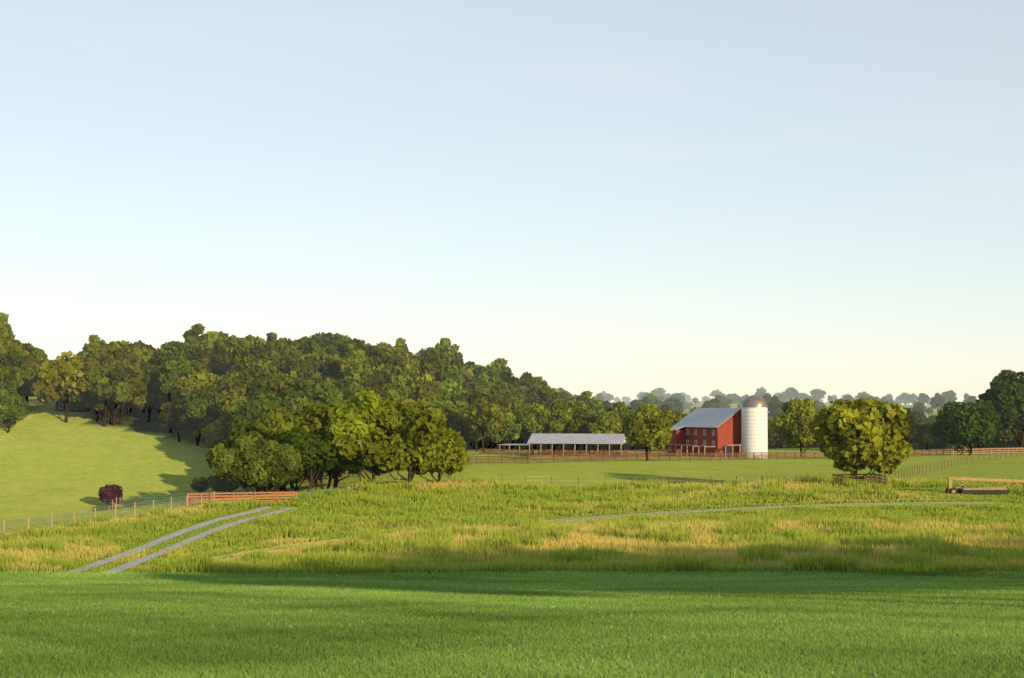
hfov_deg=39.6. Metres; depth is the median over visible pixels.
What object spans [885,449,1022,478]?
field wire fence
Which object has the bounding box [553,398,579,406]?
forest tree
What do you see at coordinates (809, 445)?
valley forest tree
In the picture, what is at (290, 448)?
tree
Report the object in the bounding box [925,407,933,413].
tree
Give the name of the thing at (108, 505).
hill fence
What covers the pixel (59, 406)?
house
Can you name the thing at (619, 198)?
sky
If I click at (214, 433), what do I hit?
valley tree
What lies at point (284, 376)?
forest tree
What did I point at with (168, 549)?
driveway track
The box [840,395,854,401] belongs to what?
tree
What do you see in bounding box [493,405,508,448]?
valley forest tree
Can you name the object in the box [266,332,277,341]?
forest tree
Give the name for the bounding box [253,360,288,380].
forest tree
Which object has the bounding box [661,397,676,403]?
tree
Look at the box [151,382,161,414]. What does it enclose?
forest tree
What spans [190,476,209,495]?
bush
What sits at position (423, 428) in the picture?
tree
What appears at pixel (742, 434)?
silo hoops
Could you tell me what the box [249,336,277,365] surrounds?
forest tree
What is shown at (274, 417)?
valley forest tree
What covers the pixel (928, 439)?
valley forest tree
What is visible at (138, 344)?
forest tree
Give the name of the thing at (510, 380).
forest tree
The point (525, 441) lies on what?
valley forest tree
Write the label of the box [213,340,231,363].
forest tree
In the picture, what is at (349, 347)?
forest tree
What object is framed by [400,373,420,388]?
forest tree
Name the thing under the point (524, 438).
valley forest tree
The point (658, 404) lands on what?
tree
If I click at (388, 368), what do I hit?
forest tree
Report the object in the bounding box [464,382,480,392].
forest tree
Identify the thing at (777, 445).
valley forest tree
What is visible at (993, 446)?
valley forest tree
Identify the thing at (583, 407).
valley forest tree
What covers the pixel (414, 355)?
forest tree
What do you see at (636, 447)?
valley forest tree
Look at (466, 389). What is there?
forest tree
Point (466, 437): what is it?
valley forest tree
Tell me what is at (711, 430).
barn
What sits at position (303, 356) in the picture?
forest tree
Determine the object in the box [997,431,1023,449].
valley forest tree
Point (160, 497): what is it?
green gate
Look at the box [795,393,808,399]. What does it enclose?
tree
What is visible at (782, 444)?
valley forest tree
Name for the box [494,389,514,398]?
forest tree
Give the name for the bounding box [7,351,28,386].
forest tree
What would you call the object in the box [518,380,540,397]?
forest tree
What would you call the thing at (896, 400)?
tree
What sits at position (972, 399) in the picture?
tree
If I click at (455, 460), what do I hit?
tree
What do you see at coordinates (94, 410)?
forest tree
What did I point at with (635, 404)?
tree
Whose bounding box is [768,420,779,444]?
valley forest tree
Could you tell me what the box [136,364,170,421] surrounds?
forest tree
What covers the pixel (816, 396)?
tree
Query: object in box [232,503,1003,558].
field path
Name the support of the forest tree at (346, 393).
on the ground at (136, 454)
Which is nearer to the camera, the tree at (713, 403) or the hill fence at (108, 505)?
the hill fence at (108, 505)
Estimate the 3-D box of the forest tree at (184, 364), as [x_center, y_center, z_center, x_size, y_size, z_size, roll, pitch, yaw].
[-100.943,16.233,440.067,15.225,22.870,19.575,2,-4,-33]
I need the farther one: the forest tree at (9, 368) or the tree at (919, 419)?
the tree at (919, 419)
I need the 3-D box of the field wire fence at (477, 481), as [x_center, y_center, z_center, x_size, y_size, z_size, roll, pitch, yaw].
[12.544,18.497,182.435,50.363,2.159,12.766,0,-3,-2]
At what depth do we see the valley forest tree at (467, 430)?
361.58 m
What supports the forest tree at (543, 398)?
on the ground at (136, 454)
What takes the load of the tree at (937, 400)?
on the ground at (136, 454)
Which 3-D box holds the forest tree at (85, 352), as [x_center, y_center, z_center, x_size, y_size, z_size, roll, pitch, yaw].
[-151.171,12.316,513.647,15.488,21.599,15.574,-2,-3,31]
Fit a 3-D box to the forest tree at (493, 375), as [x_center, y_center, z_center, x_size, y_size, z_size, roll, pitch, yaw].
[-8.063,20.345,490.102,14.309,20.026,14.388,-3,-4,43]
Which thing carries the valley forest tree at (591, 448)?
on the ground at (136, 454)
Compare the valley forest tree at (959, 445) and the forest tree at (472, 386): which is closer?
the valley forest tree at (959, 445)
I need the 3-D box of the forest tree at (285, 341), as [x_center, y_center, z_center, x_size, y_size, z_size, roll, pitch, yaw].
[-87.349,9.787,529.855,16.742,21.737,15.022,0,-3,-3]
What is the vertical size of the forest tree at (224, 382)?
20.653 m
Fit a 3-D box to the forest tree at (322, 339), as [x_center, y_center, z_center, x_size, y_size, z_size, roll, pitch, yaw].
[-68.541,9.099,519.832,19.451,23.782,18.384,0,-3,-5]
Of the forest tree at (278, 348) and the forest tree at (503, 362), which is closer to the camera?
the forest tree at (278, 348)
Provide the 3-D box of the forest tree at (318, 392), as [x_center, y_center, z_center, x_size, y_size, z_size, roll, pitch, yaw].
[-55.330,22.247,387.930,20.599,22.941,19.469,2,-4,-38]
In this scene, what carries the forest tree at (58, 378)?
on the ground at (136, 454)
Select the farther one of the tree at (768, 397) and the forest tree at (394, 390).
the tree at (768, 397)
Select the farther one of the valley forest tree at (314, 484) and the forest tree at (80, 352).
the forest tree at (80, 352)
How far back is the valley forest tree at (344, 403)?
343.33 m
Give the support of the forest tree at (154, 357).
on the ground at (136, 454)
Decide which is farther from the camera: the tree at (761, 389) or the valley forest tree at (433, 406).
the tree at (761, 389)
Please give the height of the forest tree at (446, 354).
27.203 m
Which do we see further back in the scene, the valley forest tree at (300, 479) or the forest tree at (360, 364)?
the forest tree at (360, 364)
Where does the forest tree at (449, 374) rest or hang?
on the ground at (136, 454)
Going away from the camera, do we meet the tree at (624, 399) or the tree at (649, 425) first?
the tree at (649, 425)
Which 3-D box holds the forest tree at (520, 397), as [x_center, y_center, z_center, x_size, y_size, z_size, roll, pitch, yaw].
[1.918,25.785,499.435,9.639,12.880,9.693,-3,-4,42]
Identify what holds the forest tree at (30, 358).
on the ground at (136, 454)
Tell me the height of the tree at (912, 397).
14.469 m
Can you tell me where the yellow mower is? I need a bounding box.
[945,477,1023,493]
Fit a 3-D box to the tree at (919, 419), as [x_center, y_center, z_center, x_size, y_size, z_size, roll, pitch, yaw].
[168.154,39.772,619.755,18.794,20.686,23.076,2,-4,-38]
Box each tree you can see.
[0,312,22,353]
[0,353,19,390]
[0,389,29,432]
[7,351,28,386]
[17,366,36,400]
[18,347,47,382]
[19,350,34,398]
[21,342,47,358]
[22,345,51,401]
[22,347,43,380]
[31,350,101,422]
[68,400,119,420]
[69,362,140,426]
[72,343,104,360]
[72,360,104,421]
[77,343,104,358]
[80,342,102,361]
[82,334,105,351]
[91,364,150,424]
[95,396,111,423]
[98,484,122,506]
[99,341,126,425]
[100,347,107,352]
[109,340,129,354]
[113,403,143,419]
[122,340,145,406]
[125,347,153,365]
[132,355,156,412]
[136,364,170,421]
[140,351,170,410]
[145,344,156,350]
[151,341,196,360]
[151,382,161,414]
[157,352,194,371]
[158,360,180,432]
[158,393,195,441]
[160,355,196,426]
[170,364,218,428]
[174,388,207,445]
[182,323,206,349]
[189,339,203,357]
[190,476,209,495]
[191,417,219,446]
[192,348,226,375]
[194,388,219,447]
[200,331,224,350]
[200,419,227,446]
[205,331,228,341]
[205,421,293,494]
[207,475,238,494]
[209,374,253,392]
[211,435,277,496]
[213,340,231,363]
[214,380,246,417]
[219,392,242,435]
[224,335,239,353]
[224,337,255,376]
[228,379,292,431]
[231,481,273,494]
[241,368,261,380]
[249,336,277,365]
[251,440,298,494]
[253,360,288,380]
[254,476,303,491]
[259,408,303,491]
[260,371,303,387]
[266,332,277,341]
[267,423,324,491]
[268,339,296,357]
[269,377,296,396]
[275,443,303,493]
[278,395,308,410]
[278,430,340,491]
[279,337,291,345]
[279,378,342,404]
[280,353,310,364]
[281,349,312,379]
[285,402,327,485]
[289,339,322,352]
[291,403,364,488]
[302,464,363,488]
[304,350,343,384]
[307,352,342,369]
[309,339,342,356]
[312,331,346,346]
[313,468,333,489]
[320,345,338,354]
[321,377,333,383]
[323,373,366,392]
[325,350,342,357]
[325,390,412,483]
[332,401,349,406]
[335,357,351,372]
[336,334,349,341]
[340,337,377,356]
[341,342,354,357]
[342,348,377,369]
[342,389,359,399]
[343,350,376,385]
[347,382,364,391]
[360,378,385,393]
[363,400,449,484]
[367,348,405,373]
[372,364,410,379]
[373,370,391,382]
[377,342,390,347]
[379,345,414,372]
[383,375,410,401]
[393,344,418,357]
[394,337,412,355]
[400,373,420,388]
[400,384,432,403]
[404,348,419,361]
[407,358,419,366]
[407,366,422,381]
[408,401,435,406]
[413,428,468,482]
[415,372,438,394]
[416,347,433,356]
[418,349,446,381]
[418,351,427,360]
[425,404,441,408]
[429,392,443,401]
[429,400,456,407]
[430,380,451,394]
[434,337,454,370]
[437,382,483,401]
[438,406,465,438]
[440,365,463,390]
[447,357,473,381]
[450,391,474,440]
[451,344,462,358]
[452,407,471,440]
[461,410,492,451]
[462,385,471,391]
[463,364,481,370]
[464,361,474,365]
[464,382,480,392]
[467,382,483,390]
[468,386,506,448]
[468,397,505,451]
[469,369,502,383]
[472,360,505,377]
[474,374,492,391]
[477,441,497,448]
[478,437,499,449]
[490,412,521,448]
[491,381,516,396]
[493,383,511,398]
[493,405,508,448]
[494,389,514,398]
[495,396,531,448]
[497,358,511,372]
[498,371,521,383]
[499,394,527,448]
[504,375,528,397]
[505,435,529,449]
[512,407,526,449]
[514,406,547,449]
[517,394,525,401]
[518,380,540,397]
[519,371,539,387]
[523,402,545,449]
[523,439,543,449]
[533,385,553,405]
[534,376,549,393]
[542,444,569,449]
[544,399,574,448]
[548,388,563,399]
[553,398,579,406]
[555,444,573,448]
[557,388,571,395]
[565,411,592,449]
[568,397,579,404]
[573,403,591,449]
[575,391,594,407]
[584,410,622,450]
[585,444,612,450]
[591,399,604,412]
[595,393,603,401]
[600,444,615,449]
[603,393,612,401]
[603,400,611,406]
[608,400,635,449]
[613,443,648,449]
[621,396,627,401]
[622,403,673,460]
[630,399,648,409]
[639,392,649,399]
[642,393,662,403]
[653,388,667,397]
[653,401,662,408]
[657,395,665,401]
[658,404,668,411]
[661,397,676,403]
[663,399,683,412]
[667,410,688,425]
[670,393,684,400]
[680,401,691,408]
[685,394,691,400]
[701,398,720,407]
[709,389,721,396]
[715,394,731,407]
[724,393,736,399]
[730,395,745,402]
[737,400,743,407]
[754,391,764,395]
[756,386,766,392]
[762,393,778,412]
[767,400,783,417]
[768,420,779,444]
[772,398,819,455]
[773,428,799,448]
[777,429,798,447]
[778,394,786,401]
[785,387,798,399]
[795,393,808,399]
[803,441,817,447]
[808,397,912,481]
[809,389,825,398]
[812,392,824,400]
[815,400,823,408]
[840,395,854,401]
[855,391,869,398]
[865,395,879,399]
[882,394,892,399]
[894,395,902,403]
[898,392,910,401]
[900,408,921,440]
[903,407,928,423]
[903,435,912,443]
[906,393,917,403]
[911,420,939,450]
[913,401,925,414]
[916,421,957,450]
[917,393,929,402]
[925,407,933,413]
[928,401,1000,454]
[928,415,936,420]
[930,393,944,412]
[935,420,969,450]
[943,390,956,401]
[964,393,969,401]
[965,396,976,403]
[973,438,999,447]
[975,369,1023,451]
[988,444,1007,449]
[994,428,1020,449]
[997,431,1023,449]
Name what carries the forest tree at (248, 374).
on the ground at (136, 454)
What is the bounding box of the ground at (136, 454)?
[0,396,1023,660]
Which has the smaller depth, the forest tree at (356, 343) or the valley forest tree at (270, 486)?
the valley forest tree at (270, 486)
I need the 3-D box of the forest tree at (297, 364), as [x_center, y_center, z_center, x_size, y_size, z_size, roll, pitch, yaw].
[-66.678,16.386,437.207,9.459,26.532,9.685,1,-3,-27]
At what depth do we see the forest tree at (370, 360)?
462.95 m
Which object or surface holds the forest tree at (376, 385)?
on the ground at (136, 454)
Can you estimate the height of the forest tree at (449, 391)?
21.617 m
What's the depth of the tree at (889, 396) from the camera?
1578.73 m
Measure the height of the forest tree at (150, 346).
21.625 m
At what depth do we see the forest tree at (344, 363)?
456.24 m
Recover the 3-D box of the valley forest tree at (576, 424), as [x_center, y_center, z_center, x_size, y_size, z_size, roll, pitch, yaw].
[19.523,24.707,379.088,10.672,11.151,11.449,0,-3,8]
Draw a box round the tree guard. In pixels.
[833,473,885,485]
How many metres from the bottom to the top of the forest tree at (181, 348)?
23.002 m
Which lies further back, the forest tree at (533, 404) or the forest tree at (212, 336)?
the forest tree at (212, 336)
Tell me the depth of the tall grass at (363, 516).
117.12 m
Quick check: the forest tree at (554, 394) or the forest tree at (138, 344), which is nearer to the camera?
the forest tree at (138, 344)
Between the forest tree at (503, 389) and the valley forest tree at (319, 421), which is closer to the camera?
the valley forest tree at (319, 421)
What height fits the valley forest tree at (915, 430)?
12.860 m
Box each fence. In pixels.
[0,491,214,533]
[41,497,120,511]
[104,498,137,508]
[187,491,297,505]
[298,485,351,498]
[417,475,815,485]
[465,447,1023,464]
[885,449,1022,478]
[933,448,1023,455]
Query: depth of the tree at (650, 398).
894.30 m
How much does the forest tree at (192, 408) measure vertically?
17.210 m
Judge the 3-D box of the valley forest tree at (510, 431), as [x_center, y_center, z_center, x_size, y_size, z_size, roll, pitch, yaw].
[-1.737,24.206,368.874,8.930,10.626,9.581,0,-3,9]
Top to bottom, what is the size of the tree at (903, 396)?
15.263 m
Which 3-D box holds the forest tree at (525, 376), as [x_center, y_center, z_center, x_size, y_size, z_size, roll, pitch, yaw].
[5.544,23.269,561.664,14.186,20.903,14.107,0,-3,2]
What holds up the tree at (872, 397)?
on the ground at (136, 454)
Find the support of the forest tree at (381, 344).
on the ground at (136, 454)
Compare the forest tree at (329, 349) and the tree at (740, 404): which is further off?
the tree at (740, 404)
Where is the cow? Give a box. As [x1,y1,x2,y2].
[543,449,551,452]
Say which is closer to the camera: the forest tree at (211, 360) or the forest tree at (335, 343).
the forest tree at (211, 360)
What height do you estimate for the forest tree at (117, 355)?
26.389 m
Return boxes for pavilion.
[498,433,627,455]
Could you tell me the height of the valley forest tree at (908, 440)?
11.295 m
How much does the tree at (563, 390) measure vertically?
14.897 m
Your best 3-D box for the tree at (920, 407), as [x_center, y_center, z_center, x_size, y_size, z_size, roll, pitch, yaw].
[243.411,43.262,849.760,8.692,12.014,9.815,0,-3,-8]
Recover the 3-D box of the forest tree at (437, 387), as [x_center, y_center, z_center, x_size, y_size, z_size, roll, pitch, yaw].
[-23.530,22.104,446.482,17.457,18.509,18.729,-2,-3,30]
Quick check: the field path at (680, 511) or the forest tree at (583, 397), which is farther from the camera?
the forest tree at (583, 397)
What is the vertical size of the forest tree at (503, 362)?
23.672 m
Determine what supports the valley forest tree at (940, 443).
on the ground at (136, 454)
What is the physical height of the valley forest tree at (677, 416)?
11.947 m
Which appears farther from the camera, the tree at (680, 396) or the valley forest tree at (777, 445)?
the tree at (680, 396)
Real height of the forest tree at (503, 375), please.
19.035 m
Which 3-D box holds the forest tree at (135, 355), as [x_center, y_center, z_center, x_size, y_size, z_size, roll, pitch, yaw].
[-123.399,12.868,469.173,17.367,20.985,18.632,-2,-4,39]
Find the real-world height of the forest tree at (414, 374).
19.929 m
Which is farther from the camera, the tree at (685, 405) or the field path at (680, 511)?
the tree at (685, 405)
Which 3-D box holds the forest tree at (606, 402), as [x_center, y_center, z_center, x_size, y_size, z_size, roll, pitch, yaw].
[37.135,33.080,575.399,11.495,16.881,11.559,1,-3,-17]
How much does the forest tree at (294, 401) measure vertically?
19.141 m
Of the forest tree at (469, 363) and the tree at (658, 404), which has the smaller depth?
the forest tree at (469, 363)
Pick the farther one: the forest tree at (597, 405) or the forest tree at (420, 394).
the forest tree at (597, 405)
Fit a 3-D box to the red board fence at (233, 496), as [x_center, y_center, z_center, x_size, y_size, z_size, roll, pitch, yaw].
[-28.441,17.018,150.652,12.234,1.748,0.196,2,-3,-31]
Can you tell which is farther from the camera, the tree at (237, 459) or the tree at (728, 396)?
the tree at (728, 396)
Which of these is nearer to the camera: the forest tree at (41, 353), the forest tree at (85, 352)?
the forest tree at (41, 353)
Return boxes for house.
[55,397,89,411]
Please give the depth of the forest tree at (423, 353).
546.06 m
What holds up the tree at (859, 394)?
on the ground at (136, 454)
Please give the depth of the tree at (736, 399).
1393.78 m
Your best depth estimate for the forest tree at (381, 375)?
436.48 m
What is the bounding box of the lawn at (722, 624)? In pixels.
[0,569,1023,677]
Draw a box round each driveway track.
[43,507,272,579]
[83,508,292,577]
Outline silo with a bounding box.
[743,395,767,458]
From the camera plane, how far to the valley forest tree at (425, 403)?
378.35 m
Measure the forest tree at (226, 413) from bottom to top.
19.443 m
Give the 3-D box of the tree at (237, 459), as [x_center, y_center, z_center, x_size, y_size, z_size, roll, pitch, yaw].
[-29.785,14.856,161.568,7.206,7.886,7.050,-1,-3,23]
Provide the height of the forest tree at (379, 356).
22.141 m
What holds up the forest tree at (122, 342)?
on the ground at (136, 454)
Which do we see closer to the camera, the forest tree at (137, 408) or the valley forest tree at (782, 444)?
the valley forest tree at (782, 444)
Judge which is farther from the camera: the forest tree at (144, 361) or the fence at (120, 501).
the forest tree at (144, 361)
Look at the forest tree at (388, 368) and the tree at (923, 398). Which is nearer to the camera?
the forest tree at (388, 368)
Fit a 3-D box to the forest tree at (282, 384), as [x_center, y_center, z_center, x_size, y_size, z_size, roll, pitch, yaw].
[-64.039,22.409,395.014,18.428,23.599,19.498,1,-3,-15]
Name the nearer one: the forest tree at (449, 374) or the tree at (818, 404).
the forest tree at (449, 374)
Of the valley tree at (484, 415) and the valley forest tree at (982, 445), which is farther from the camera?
the valley forest tree at (982, 445)
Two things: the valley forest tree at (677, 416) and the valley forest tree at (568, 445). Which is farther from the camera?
the valley forest tree at (568, 445)
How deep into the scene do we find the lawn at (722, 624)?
30.06 m
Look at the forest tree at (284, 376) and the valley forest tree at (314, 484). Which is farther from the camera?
the forest tree at (284, 376)
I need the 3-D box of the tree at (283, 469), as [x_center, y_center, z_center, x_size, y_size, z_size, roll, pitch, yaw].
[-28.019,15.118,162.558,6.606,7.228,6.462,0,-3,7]
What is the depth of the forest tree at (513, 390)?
476.82 m
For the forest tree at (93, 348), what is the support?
on the ground at (136, 454)
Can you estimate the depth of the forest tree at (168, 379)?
427.08 m
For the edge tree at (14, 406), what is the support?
on the ground at (136, 454)
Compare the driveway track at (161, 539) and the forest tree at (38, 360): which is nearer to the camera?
the driveway track at (161, 539)
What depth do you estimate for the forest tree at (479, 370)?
530.78 m
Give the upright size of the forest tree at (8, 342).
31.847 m
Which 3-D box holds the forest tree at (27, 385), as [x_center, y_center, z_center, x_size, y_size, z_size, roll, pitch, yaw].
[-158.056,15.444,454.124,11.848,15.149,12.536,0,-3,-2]
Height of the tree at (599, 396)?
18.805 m
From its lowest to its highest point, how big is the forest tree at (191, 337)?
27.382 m
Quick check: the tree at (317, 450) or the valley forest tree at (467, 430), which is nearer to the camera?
the tree at (317, 450)
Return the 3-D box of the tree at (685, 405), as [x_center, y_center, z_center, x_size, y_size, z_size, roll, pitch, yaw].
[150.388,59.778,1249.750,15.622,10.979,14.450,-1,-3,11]
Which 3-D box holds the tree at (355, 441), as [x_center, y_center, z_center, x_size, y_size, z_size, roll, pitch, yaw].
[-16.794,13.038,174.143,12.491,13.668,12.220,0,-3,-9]
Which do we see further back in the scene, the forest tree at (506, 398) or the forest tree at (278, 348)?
the forest tree at (278, 348)
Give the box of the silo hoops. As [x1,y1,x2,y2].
[741,405,767,456]
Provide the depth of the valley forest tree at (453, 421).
361.09 m
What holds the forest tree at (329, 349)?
on the ground at (136, 454)
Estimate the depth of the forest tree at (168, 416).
412.27 m
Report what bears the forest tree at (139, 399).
on the ground at (136, 454)
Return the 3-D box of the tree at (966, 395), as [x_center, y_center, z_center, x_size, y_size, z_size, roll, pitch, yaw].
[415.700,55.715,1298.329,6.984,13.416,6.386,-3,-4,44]
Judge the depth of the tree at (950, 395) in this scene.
1229.73 m
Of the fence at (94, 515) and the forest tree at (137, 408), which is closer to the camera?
the fence at (94, 515)
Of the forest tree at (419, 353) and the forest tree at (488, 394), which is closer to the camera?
the forest tree at (488, 394)
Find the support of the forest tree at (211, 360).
on the ground at (136, 454)
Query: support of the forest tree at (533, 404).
on the ground at (136, 454)
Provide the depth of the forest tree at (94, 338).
516.44 m
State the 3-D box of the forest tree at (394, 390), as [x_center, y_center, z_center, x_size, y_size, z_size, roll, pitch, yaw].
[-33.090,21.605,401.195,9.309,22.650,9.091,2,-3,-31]
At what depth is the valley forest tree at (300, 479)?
216.83 m
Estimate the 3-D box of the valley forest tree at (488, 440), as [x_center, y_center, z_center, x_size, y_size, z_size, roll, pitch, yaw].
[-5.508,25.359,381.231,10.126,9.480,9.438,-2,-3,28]
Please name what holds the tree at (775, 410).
on the ground at (136, 454)
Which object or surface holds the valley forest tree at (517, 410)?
on the ground at (136, 454)
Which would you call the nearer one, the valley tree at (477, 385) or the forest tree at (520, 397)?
the valley tree at (477, 385)
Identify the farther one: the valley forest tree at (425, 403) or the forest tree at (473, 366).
the forest tree at (473, 366)
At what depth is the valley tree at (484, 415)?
348.12 m
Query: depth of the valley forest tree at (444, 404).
392.14 m
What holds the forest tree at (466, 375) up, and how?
on the ground at (136, 454)
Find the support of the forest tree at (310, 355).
on the ground at (136, 454)
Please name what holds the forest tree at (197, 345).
on the ground at (136, 454)
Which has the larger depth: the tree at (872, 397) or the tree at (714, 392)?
the tree at (714, 392)
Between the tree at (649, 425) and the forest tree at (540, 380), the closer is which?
the tree at (649, 425)
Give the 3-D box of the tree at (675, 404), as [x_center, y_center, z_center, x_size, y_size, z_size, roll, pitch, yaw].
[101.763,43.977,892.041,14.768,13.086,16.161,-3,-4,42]
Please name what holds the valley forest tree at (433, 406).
on the ground at (136, 454)
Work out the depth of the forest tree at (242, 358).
437.76 m
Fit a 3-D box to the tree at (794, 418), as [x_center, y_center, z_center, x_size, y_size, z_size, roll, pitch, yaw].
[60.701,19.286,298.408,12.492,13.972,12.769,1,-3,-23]
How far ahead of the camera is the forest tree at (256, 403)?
360.56 m
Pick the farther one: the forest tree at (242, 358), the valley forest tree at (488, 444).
the forest tree at (242, 358)
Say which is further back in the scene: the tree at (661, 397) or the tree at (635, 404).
the tree at (661, 397)
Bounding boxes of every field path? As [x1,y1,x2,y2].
[211,502,986,558]
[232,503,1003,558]
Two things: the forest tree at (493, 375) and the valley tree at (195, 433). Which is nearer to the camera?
the valley tree at (195, 433)
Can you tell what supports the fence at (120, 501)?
on the ground at (136, 454)
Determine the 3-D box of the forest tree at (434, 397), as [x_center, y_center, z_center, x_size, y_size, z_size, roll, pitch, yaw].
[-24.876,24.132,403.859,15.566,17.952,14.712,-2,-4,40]
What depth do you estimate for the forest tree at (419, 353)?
630.70 m
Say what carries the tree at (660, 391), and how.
on the ground at (136, 454)
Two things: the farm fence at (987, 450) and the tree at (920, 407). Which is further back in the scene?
the tree at (920, 407)
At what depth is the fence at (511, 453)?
310.86 m
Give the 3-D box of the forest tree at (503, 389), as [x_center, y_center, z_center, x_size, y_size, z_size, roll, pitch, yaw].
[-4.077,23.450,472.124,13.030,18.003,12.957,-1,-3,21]
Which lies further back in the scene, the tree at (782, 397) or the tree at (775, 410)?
the tree at (782, 397)
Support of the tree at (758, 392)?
on the ground at (136, 454)
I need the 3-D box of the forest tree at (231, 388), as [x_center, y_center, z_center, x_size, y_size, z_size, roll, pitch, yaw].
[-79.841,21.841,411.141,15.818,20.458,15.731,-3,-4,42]
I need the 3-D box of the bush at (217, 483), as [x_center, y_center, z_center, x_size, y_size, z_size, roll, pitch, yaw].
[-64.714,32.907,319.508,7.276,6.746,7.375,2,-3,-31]
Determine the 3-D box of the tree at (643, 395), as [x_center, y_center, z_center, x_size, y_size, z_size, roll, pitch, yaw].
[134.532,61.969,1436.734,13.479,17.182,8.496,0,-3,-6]
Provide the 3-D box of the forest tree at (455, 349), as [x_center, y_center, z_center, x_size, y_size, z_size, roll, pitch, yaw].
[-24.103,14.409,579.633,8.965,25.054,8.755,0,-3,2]
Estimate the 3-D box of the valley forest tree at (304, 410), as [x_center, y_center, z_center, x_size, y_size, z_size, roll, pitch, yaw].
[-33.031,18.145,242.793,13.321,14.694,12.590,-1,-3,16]
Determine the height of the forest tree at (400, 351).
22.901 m
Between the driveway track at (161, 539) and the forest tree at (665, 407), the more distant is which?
the forest tree at (665, 407)
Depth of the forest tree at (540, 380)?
563.13 m
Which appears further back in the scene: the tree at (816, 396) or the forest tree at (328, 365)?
the tree at (816, 396)
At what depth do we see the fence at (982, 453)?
321.48 m
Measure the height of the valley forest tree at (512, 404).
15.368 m
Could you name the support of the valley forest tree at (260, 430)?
on the ground at (136, 454)
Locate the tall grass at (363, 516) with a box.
[0,467,1023,573]
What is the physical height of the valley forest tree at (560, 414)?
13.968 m
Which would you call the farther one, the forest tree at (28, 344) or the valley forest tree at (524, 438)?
the forest tree at (28, 344)
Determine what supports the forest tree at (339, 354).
on the ground at (136, 454)
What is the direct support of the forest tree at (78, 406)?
on the ground at (136, 454)
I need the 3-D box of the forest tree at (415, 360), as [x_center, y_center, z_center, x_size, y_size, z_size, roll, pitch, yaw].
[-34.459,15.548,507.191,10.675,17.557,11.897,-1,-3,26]
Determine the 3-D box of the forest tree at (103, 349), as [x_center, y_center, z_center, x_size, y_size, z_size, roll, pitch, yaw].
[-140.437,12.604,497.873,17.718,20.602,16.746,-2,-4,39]
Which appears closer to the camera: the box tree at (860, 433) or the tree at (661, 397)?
the box tree at (860, 433)
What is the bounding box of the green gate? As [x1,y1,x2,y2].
[138,494,185,506]
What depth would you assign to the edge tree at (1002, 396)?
348.94 m
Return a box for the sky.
[0,0,1023,405]
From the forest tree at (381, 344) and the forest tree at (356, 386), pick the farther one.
the forest tree at (381, 344)
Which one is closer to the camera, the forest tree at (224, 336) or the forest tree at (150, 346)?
the forest tree at (150, 346)
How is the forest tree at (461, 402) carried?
on the ground at (136, 454)
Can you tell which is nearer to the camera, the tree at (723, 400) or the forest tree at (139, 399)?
the forest tree at (139, 399)
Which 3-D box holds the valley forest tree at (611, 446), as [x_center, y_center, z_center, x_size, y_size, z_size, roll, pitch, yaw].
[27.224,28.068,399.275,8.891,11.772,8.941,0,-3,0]
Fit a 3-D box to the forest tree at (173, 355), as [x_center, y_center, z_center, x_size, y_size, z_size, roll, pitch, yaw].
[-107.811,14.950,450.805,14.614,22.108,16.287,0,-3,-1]
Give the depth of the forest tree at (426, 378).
441.15 m
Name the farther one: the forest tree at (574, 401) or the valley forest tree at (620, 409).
the forest tree at (574, 401)
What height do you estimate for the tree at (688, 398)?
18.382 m
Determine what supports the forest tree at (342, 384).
on the ground at (136, 454)
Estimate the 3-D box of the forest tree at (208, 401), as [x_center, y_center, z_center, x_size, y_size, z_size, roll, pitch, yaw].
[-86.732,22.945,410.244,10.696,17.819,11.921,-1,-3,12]
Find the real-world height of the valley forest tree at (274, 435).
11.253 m
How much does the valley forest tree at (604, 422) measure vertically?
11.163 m
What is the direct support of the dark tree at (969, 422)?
on the ground at (136, 454)
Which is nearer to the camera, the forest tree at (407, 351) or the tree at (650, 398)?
the forest tree at (407, 351)
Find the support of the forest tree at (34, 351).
on the ground at (136, 454)
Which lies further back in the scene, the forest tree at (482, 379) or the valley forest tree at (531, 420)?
the forest tree at (482, 379)
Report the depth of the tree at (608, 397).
1671.91 m
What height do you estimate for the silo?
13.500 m
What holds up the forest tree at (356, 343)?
on the ground at (136, 454)
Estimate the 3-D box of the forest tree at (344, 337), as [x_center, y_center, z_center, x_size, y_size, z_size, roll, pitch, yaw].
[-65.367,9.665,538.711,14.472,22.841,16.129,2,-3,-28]
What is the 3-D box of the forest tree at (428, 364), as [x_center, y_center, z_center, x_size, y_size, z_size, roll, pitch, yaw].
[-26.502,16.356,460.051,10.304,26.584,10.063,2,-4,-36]
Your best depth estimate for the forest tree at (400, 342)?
520.15 m
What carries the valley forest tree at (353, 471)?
on the ground at (136, 454)
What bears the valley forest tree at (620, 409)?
on the ground at (136, 454)
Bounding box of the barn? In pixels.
[664,408,741,456]
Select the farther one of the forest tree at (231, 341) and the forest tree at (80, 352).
the forest tree at (80, 352)

